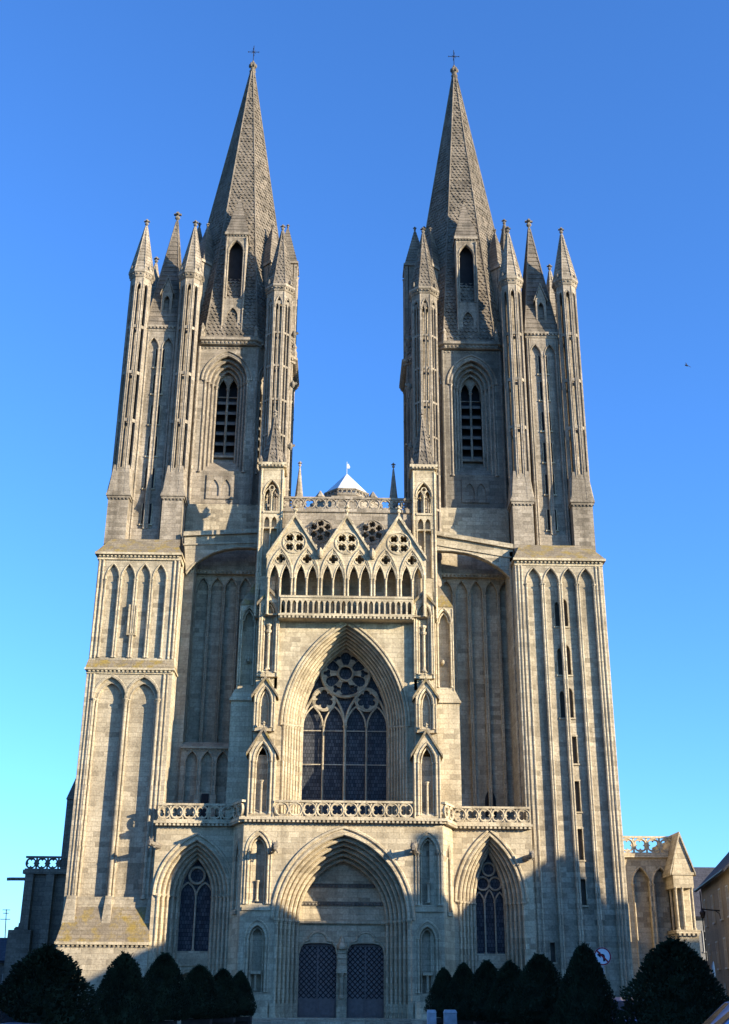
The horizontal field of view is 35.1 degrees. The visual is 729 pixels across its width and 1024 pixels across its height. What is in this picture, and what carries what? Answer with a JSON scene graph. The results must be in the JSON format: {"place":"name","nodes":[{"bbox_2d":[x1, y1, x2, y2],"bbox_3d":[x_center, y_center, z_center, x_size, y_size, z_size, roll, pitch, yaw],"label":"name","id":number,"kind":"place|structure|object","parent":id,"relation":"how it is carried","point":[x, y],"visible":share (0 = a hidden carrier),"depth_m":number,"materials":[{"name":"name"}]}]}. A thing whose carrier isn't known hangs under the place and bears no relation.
{"place":"outdoors","nodes":[
{"label":"outdoors","id":0,"kind":"place"},
{"bbox_2d":[0,909,19,983],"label":"house","id":1,"kind":"structure","parent":0,"point":[3,942],"depth_m":89.34,"materials":[{"name":"stone"}]},
{"bbox_2d":[0,1010,32,1023],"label":"ground","id":2,"kind":"structure","parent":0,"point":[5,1018],"depth_m":27.88,"materials":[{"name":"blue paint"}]},
{"bbox_2d":[83,1018,426,1023],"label":"pavement","id":3,"kind":"structure","parent":0,"point":[283,1022],"depth_m":58.62,"materials":[{"name":"stone"}]},
{"bbox_2d":[2,48,700,1021],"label":"cathedral","id":4,"kind":"structure","parent":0,"point":[348,752],"depth_m":71.58,"materials":[{"name":"stone"}]},
{"bbox_2d":[279,622,410,816],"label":"great window","id":5,"kind":"structure","parent":4,"relation":"in","point":[345,720],"depth_m":70.27,"materials":[{"name":"stone"}]},
{"bbox_2d":[0,0,728,937],"label":"sky","id":6,"kind":"structure","parent":0,"point":[605,123],"materials":[{"name":"blue"}]},
{"bbox_2d":[427,1010,435,1023],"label":"stone block","id":7,"kind":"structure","parent":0,"point":[431,1016],"depth_m":37.02,"materials":[{"name":"concrete"}]},
{"bbox_2d":[436,1018,443,1023],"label":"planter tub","id":8,"kind":"object","parent":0,"point":[439,1020],"depth_m":41.28,"materials":[{"name":"grey wood"}]},
{"bbox_2d":[424,967,452,1018],"bbox_3d":[2.897,17.564,42.069,1.467,1.813,1.370,-16,-27,34],"label":"yew shrub","id":9,"kind":"object","parent":8,"relation":"on","point":[439,988],"visible":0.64,"depth_m":41.81,"materials":[{"name":"green plant"}]},
{"bbox_2d":[443,1010,456,1023],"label":"stone block","id":10,"kind":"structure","parent":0,"point":[449,1016],"depth_m":36.99,"materials":[{"name":"concrete"}]},
{"bbox_2d":[481,959,521,1023],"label":"yew shrub","id":11,"kind":"object","parent":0,"point":[503,985],"visible":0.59,"depth_m":36.27,"materials":[{"name":"green plant"}]},
{"bbox_2d":[690,867,714,961],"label":"house","id":12,"kind":"structure","parent":0,"point":[702,874],"depth_m":108.83,"materials":[{"name":"stone"}]},
{"bbox_2d":[702,931,706,952],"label":"window","id":13,"kind":"structure","parent":12,"relation":"in","point":[702,931],"depth_m":106.09,"materials":[{"name":"paint"}]},
{"bbox_2d":[694,852,728,999],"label":"house","id":14,"kind":"structure","parent":0,"point":[714,888],"depth_m":82.20,"materials":[{"name":"stone"}]},
{"bbox_2d":[704,899,708,926],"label":"window","id":15,"kind":"structure","parent":14,"relation":"in","point":[705,907],"depth_m":88.21,"materials":[{"name":"paint"}]},
{"bbox_2d":[699,908,720,918],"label":"street lamp","id":16,"kind":"object","parent":14,"relation":"attached to","point":[702,913],"visible":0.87,"depth_m":80.37,"materials":[{"name":"metal"}]},
{"bbox_2d":[708,944,711,969],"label":"window","id":17,"kind":"structure","parent":14,"relation":"in","point":[709,947],"depth_m":87.12,"materials":[{"name":"paint"}]},
{"bbox_2d":[710,894,715,923],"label":"window","id":18,"kind":"structure","parent":14,"relation":"in","point":[712,901],"depth_m":83.86,"materials":[{"name":"paint"}]},
{"bbox_2d":[715,941,720,969],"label":"window","id":19,"kind":"structure","parent":14,"relation":"in","point":[716,943],"depth_m":82.68,"materials":[{"name":"paint"}]},
{"bbox_2d":[718,888,723,920],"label":"window","id":20,"kind":"structure","parent":14,"relation":"in","point":[719,890],"depth_m":79.71,"materials":[{"name":"paint"}]},
{"bbox_2d":[723,937,728,968],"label":"window","id":21,"kind":"structure","parent":14,"relation":"in","point":[724,939],"depth_m":78.49,"materials":[{"name":"paint"}]},
{"bbox_2d":[725,885,728,917],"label":"window","id":22,"kind":"structure","parent":14,"relation":"in","point":[726,887],"depth_m":76.30,"materials":[{"name":"paint"}]},
{"label":"paved square","id":23,"kind":"structure","parent":0,"visible":0},
{"bbox_2d":[0,943,108,1023],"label":"yew shrub","id":24,"kind":"object","parent":23,"relation":"on","point":[42,983],"visible":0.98,"depth_m":30.15,"materials":[{"name":"green plant"}]},
{"bbox_2d":[84,950,159,1023],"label":"yew shrub","id":25,"kind":"object","parent":23,"relation":"on","point":[122,984],"visible":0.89,"depth_m":33.14,"materials":[{"name":"green plant"}]},
{"bbox_2d":[181,1018,211,1023],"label":"planter tub","id":26,"kind":"object","parent":23,"relation":"on","point":[198,1021],"visible":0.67,"depth_m":37.89,"materials":[{"name":"grey wood"}]},
{"bbox_2d":[184,963,225,1018],"bbox_3d":[-5.579,16.100,38.648,1.871,1.794,2.004,4,-23,-9],"label":"yew shrub","id":27,"kind":"object","parent":26,"relation":"on","point":[202,987],"visible":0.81,"depth_m":38.26,"materials":[{"name":"green plant"}]},
{"bbox_2d":[212,1017,235,1023],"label":"planter tub","id":28,"kind":"object","parent":23,"relation":"on","point":[227,1020],"visible":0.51,"depth_m":39.76,"materials":[{"name":"grey wood"}]},
{"bbox_2d":[213,968,244,1017],"bbox_3d":[-5.022,16.947,40.568,1.670,1.686,1.827,12,-25,-27],"label":"yew shrub","id":29,"kind":"object","parent":28,"relation":"on","point":[227,986],"visible":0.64,"depth_m":40.22,"materials":[{"name":"green plant"}]},
{"bbox_2d":[235,1016,251,1023],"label":"planter tub","id":30,"kind":"object","parent":23,"relation":"on","point":[244,1020],"visible":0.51,"depth_m":41.16,"materials":[{"name":"grey wood"}]},
{"bbox_2d":[233,970,256,1016],"bbox_3d":[-4.552,17.526,41.900,1.333,1.628,1.410,6,-23,-12],"label":"yew shrub","id":31,"kind":"object","parent":30,"relation":"on","point":[240,978],"visible":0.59,"depth_m":41.67,"materials":[{"name":"green plant"}]},
{"bbox_2d":[457,1020,472,1023],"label":"planter tub","id":32,"kind":"object","parent":23,"relation":"on","point":[464,1022],"visible":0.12,"depth_m":39.44,"materials":[{"name":"grey wood"}]},
{"bbox_2d":[442,962,473,1019],"bbox_3d":[3.540,16.735,40.212,1.738,1.961,1.589,-6,-23,16],"label":"yew shrub","id":33,"kind":"object","parent":32,"relation":"on","point":[461,979],"visible":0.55,"depth_m":40.01,"materials":[{"name":"green plant"}]},
{"bbox_2d":[473,1021,495,1023],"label":"planter tub","id":34,"kind":"object","parent":23,"relation":"on","point":[479,1022],"visible":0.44,"depth_m":37.62,"materials":[{"name":"grey wood"}]},
{"bbox_2d":[459,959,497,1021],"bbox_3d":[4.133,15.976,38.411,1.938,2.007,1.831,-13,-26,30],"label":"yew shrub","id":35,"kind":"object","parent":34,"relation":"on","point":[480,985],"visible":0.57,"depth_m":38.11,"materials":[{"name":"green plant"}]},
{"bbox_2d":[546,942,620,1023],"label":"yew shrub","id":36,"kind":"object","parent":23,"relation":"on","point":[583,994],"visible":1,"depth_m":32.51,"materials":[{"name":"green plant"}]},
{"bbox_2d":[594,947,610,978],"bbox_3d":[8.614,17.306,41.271,0.620,3.215,0.171,-2,-23,6],"label":"road sign","id":37,"kind":"object","parent":23,"relation":"on","point":[603,955],"visible":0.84,"depth_m":41.72,"materials":[{"name":"metal"}]},
{"bbox_2d":[611,997,636,1022],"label":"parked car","id":38,"kind":"object","parent":23,"relation":"on","point":[619,1000],"visible":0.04,"depth_m":38.85,"materials":[{"name":"grey paint"}]},
{"bbox_2d":[615,935,728,1023],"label":"yew shrub","id":39,"kind":"object","parent":23,"relation":"on","point":[676,978],"visible":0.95,"depth_m":29.59,"materials":[{"name":"green plant"}]},
{"bbox_2d":[703,1001,728,1023],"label":"parked car","id":40,"kind":"object","parent":23,"relation":"on","point":[720,1015],"visible":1,"depth_m":23.68,"materials":[{"name":"blue paint"}]},
{"bbox_3d":[-6.380,16.263,35.877,0.940,0.802,0.940,1,-22,-1],"label":"planter tub","id":41,"kind":"object","parent":23,"relation":"on","visible":0},
{"bbox_2d":[140,951,194,1020],"bbox_3d":[-6.369,15.003,36.374,2.038,2.116,2.157,-12,-25,27],"label":"yew shrub","id":42,"kind":"object","parent":41,"relation":"on","point":[163,977],"visible":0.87,"depth_m":35.96,"materials":[{"name":"green plant"}]},
{"bbox_3d":[5.304,15.679,34.235,0.940,0.802,0.940,1,-22,-1],"label":"planter tub","id":43,"kind":"object","parent":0,"visible":0},
{"bbox_2d":[502,952,564,1023],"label":"yew shrub","id":44,"kind":"object","parent":43,"relation":"on","point":[537,987],"visible":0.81,"depth_m":34.31,"materials":[{"name":"green plant"}]}
]}

